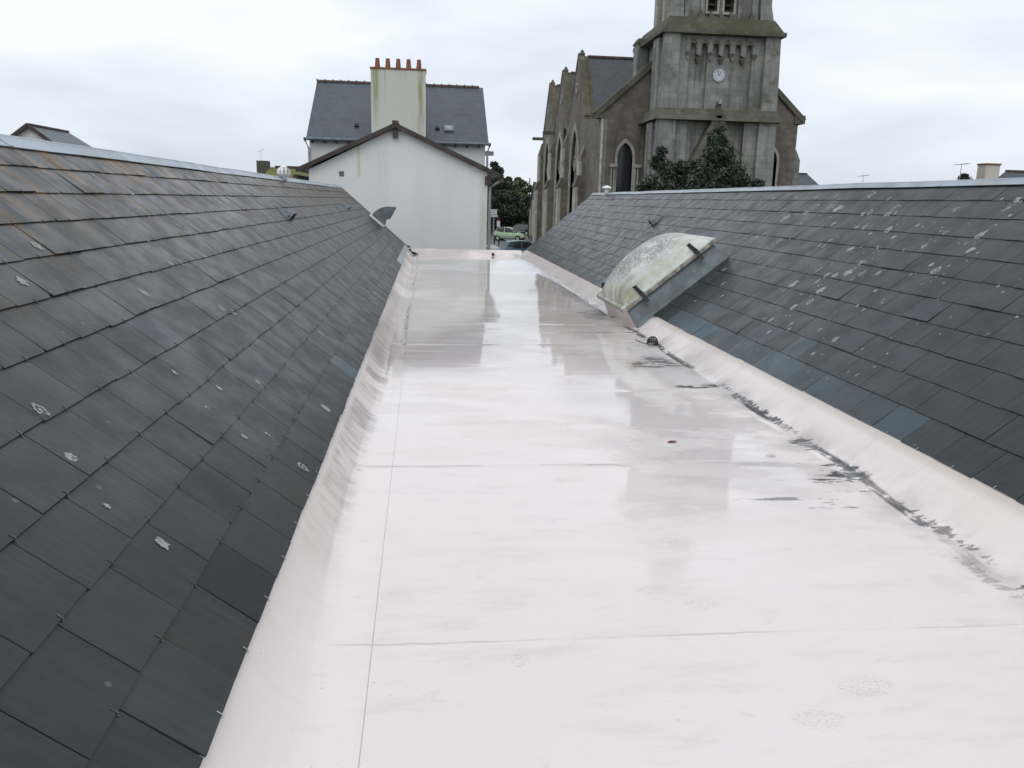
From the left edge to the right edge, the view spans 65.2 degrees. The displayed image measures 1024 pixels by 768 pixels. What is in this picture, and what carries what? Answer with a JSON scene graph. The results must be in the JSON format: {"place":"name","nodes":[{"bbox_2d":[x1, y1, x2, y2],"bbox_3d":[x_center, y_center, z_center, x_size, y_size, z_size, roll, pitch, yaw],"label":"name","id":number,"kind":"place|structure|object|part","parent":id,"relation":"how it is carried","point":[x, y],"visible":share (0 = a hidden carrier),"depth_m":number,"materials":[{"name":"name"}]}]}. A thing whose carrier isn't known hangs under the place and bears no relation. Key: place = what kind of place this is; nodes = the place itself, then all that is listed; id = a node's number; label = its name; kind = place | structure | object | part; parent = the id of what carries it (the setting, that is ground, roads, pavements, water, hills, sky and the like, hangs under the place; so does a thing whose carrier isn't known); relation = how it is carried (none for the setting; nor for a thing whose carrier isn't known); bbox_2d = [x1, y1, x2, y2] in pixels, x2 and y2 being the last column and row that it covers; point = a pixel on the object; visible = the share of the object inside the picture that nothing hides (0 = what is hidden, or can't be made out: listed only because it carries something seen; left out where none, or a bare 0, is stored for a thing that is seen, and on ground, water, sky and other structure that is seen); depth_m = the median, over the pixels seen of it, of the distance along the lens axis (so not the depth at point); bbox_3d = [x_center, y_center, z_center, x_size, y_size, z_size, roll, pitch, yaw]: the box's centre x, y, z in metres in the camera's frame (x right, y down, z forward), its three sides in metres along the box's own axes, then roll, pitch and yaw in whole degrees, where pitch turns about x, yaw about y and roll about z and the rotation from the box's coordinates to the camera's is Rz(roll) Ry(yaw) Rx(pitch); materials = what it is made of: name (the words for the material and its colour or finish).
{"place":"outdoors","nodes":[
{"label":"outdoors","id":0,"kind":"place"},
{"bbox_2d":[11,123,90,146],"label":"distant house","id":1,"kind":"structure","parent":0,"point":[34,131],"depth_m":55.66,"materials":[{"name":"stone"}]},
{"bbox_2d":[256,160,308,177],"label":"mossy roofed outbuilding","id":2,"kind":"structure","parent":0,"point":[263,167],"depth_m":30.61,"materials":[{"name":"stone"}]},
{"bbox_2d":[303,58,493,244],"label":"tall white house","id":3,"kind":"structure","parent":0,"point":[449,116],"depth_m":36.49,"materials":[{"name":"stone"}]},
{"bbox_2d":[444,125,453,131],"bbox_3d":[-2.898,-11.745,36.783,0.460,0.347,0.439,0,13,-6],"label":"roof window","id":4,"kind":"structure","parent":3,"relation":"in","point":[447,128],"depth_m":36.69,"materials":[{"name":"glass"}]},
{"bbox_2d":[487,233,532,247],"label":"road","id":5,"kind":"structure","parent":0,"point":[530,240],"depth_m":91.34,"materials":[{"name":"grey asphalt"}]},
{"bbox_2d":[491,209,497,234],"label":"direction sign","id":6,"kind":"object","parent":5,"relation":"on","point":[493,211],"visible":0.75,"depth_m":105.88,"materials":[{"name":"white metal"}]},
{"bbox_2d":[494,227,525,239],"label":"hatchback car","id":7,"kind":"object","parent":5,"relation":"on","point":[501,233],"visible":0.94,"depth_m":90.73,"materials":[{"name":"green paint"}]},
{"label":"side window","id":8,"kind":"part","parent":7,"relation":"part of","materials":[{"name":"black glass"}]},
{"bbox_2d":[499,240,531,250],"bbox_3d":[0.863,-10.222,61.195,3.515,1.539,1.780,-4,14,-24],"label":"hatchback car","id":9,"kind":"object","parent":5,"relation":"on","point":[521,245],"visible":0.23,"depth_m":60.26,"materials":[{"name":"teal paint"}]},
{"bbox_3d":[-0.546,-10.530,60.480,0.290,0.380,1.240,-4,14,-24],"label":"rear window","id":10,"kind":"part","parent":9,"relation":"part of","materials":[{"name":"grey glass"}]},
{"bbox_3d":[0.221,-10.427,60.090,1.041,0.490,0.171,-4,14,-21],"label":"side window","id":11,"kind":"part","parent":9,"relation":"part of","materials":[{"name":"black glass"}]},
{"bbox_3d":[1.342,-10.507,60.558,1.240,0.510,0.170,-4,14,-24],"label":"side window","id":12,"kind":"part","parent":9,"relation":"part of","materials":[{"name":"black glass"}]},
{"bbox_2d":[512,224,527,234],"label":"hatchback car","id":13,"kind":"object","parent":5,"relation":"on","point":[522,228],"visible":0.41,"depth_m":105.94,"materials":[{"name":"paint"}]},
{"bbox_2d":[522,178,529,237],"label":"street lamp","id":14,"kind":"object","parent":5,"relation":"on","point":[529,203],"visible":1,"depth_m":98.19,"materials":[{"name":"black metal"}]},
{"bbox_2d":[0,0,1023,193],"label":"sky","id":15,"kind":"structure","parent":0,"point":[885,90],"materials":[{"name":"white"}]},
{"bbox_2d":[528,182,535,238],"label":"stone chapel","id":16,"kind":"structure","parent":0,"point":[531,213],"depth_m":97.47,"materials":[{"name":"stone"}]},
{"bbox_2d":[529,200,533,235],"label":"window","id":17,"kind":"structure","parent":16,"relation":"in","point":[532,200],"depth_m":95.94,"materials":[{"name":"stone"}]},
{"bbox_2d":[532,38,805,242],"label":"church","id":18,"kind":"structure","parent":0,"point":[593,138],"depth_m":58.72,"materials":[{"name":"stone"}]},
{"bbox_2d":[542,137,549,230],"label":"window","id":19,"kind":"structure","parent":18,"relation":"in","point":[547,141],"depth_m":78.87,"materials":[{"name":"stone"}]},
{"bbox_2d":[553,130,562,226],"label":"window","id":20,"kind":"structure","parent":18,"relation":"in","point":[560,135],"depth_m":71.54,"materials":[{"name":"stone"}]},
{"bbox_2d":[567,122,578,214],"bbox_3d":[5.013,-15.989,63.280,0.460,9.004,3.700,0,13,-6],"label":"window","id":21,"kind":"structure","parent":18,"relation":"in","point":[575,131],"depth_m":63.84,"materials":[{"name":"stone"}]},
{"bbox_2d":[614,139,634,191],"bbox_3d":[7.555,-13.294,54.633,1.370,6.646,0.410,0,13,-6],"label":"window","id":22,"kind":"structure","parent":18,"relation":"in","point":[623,154],"depth_m":54.41,"materials":[{"name":"glass"}]},
{"bbox_2d":[633,0,786,189],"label":"bell tower","id":23,"kind":"structure","parent":18,"relation":"attached to","point":[715,62],"depth_m":49.98,"materials":[{"name":"stone"}]},
{"bbox_2d":[772,147,778,185],"bbox_3d":[17.649,-13.291,55.700,1.370,6.646,0.410,0,13,-6],"label":"window","id":24,"kind":"structure","parent":18,"relation":"in","point":[776,152],"depth_m":55.24,"materials":[{"name":"stone"}]},
{"bbox_2d":[798,173,818,185],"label":"distant house","id":25,"kind":"structure","parent":0,"point":[805,179],"depth_m":93.21,"materials":[{"name":"stone"}]},
{"bbox_2d":[976,163,1023,178],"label":"distant house","id":26,"kind":"structure","parent":0,"point":[988,170],"depth_m":62.11,"materials":[{"name":"stone"}]},
{"label":"ground","id":27,"kind":"structure","parent":0,"visible":0},
{"bbox_2d":[0,134,417,767],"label":"slate roofed hall","id":28,"kind":"structure","parent":27,"relation":"on","point":[184,346],"depth_m":3.40,"materials":[{"name":"black stone"}]},
{"bbox_2d":[293,120,503,249],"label":"white gabled house","id":29,"kind":"structure","parent":27,"relation":"on","point":[434,193],"depth_m":27.00,"materials":[{"name":"white paint"}]},
{"bbox_2d":[486,245,498,249],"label":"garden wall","id":30,"kind":"structure","parent":27,"relation":"on","point":[493,247],"depth_m":29.09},
{"bbox_2d":[488,161,507,231],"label":"broadleaf tree","id":31,"kind":"object","parent":27,"relation":"on","point":[495,202],"visible":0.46,"depth_m":112.05,"materials":[{"name":"green plant"}]},
{"bbox_2d":[487,191,520,229],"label":"broadleaf tree","id":32,"kind":"object","parent":27,"relation":"on","point":[512,208],"visible":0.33,"depth_m":115.54,"materials":[{"name":"green plant"}]},
{"bbox_2d":[491,176,524,204],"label":"broadleaf tree","id":33,"kind":"object","parent":27,"relation":"on","point":[510,186],"visible":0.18,"depth_m":120.10,"materials":[{"name":"green plant"}]},
{"bbox_2d":[500,194,528,226],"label":"broadleaf tree","id":34,"kind":"object","parent":27,"relation":"on","point":[519,203],"visible":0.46,"depth_m":116.94,"materials":[{"name":"green plant"}]},
{"bbox_2d":[499,177,531,196],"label":"broadleaf tree","id":35,"kind":"object","parent":27,"relation":"on","point":[523,186],"visible":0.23,"depth_m":124.13,"materials":[{"name":"green plant"}]},
{"bbox_2d":[519,195,530,223],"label":"broadleaf tree","id":36,"kind":"object","parent":27,"relation":"on","point":[526,205],"visible":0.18,"depth_m":118.21,"materials":[{"name":"green plant"}]},
{"bbox_2d":[520,185,531,219],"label":"broadleaf tree","id":37,"kind":"object","parent":27,"relation":"on","point":[527,193],"visible":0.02,"depth_m":124.04,"materials":[{"name":"green plant"}]},
{"bbox_2d":[199,248,1023,767],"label":"flat roofed building","id":38,"kind":"structure","parent":27,"relation":"on","point":[527,534],"depth_m":3.57,"materials":[{"name":"white plastic"}]},
{"bbox_2d":[635,336,657,344],"bbox_3d":[1.579,-0.515,9.320,0.258,0.100,0.134,9,15,29],"label":"leaf guard","id":39,"kind":"object","parent":38,"relation":"on","point":[651,339],"visible":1,"depth_m":9.27,"materials":[{"name":"black metal"}]},
{"bbox_2d":[635,123,765,191],"bbox_3d":[9.375,-8.741,40.202,6.626,8.378,3.464,0,13,-6],"label":"evergreen tree","id":40,"kind":"object","parent":27,"relation":"on","point":[703,172],"visible":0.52,"depth_m":39.38,"materials":[{"name":"green plant"}]},
{"bbox_2d":[526,177,1023,504],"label":"slate roofed hall","id":41,"kind":"structure","parent":27,"relation":"on","point":[895,309],"depth_m":7.16,"materials":[{"name":"black stone"}]},
{"bbox_2d":[956,173,972,179],"bbox_3d":[35.785,-12.879,63.225,2.346,7.441,3.052,9,15,30],"label":"bush","id":42,"kind":"object","parent":27,"relation":"on","point":[964,176],"visible":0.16,"depth_m":62.27,"materials":[{"name":"green plant"}]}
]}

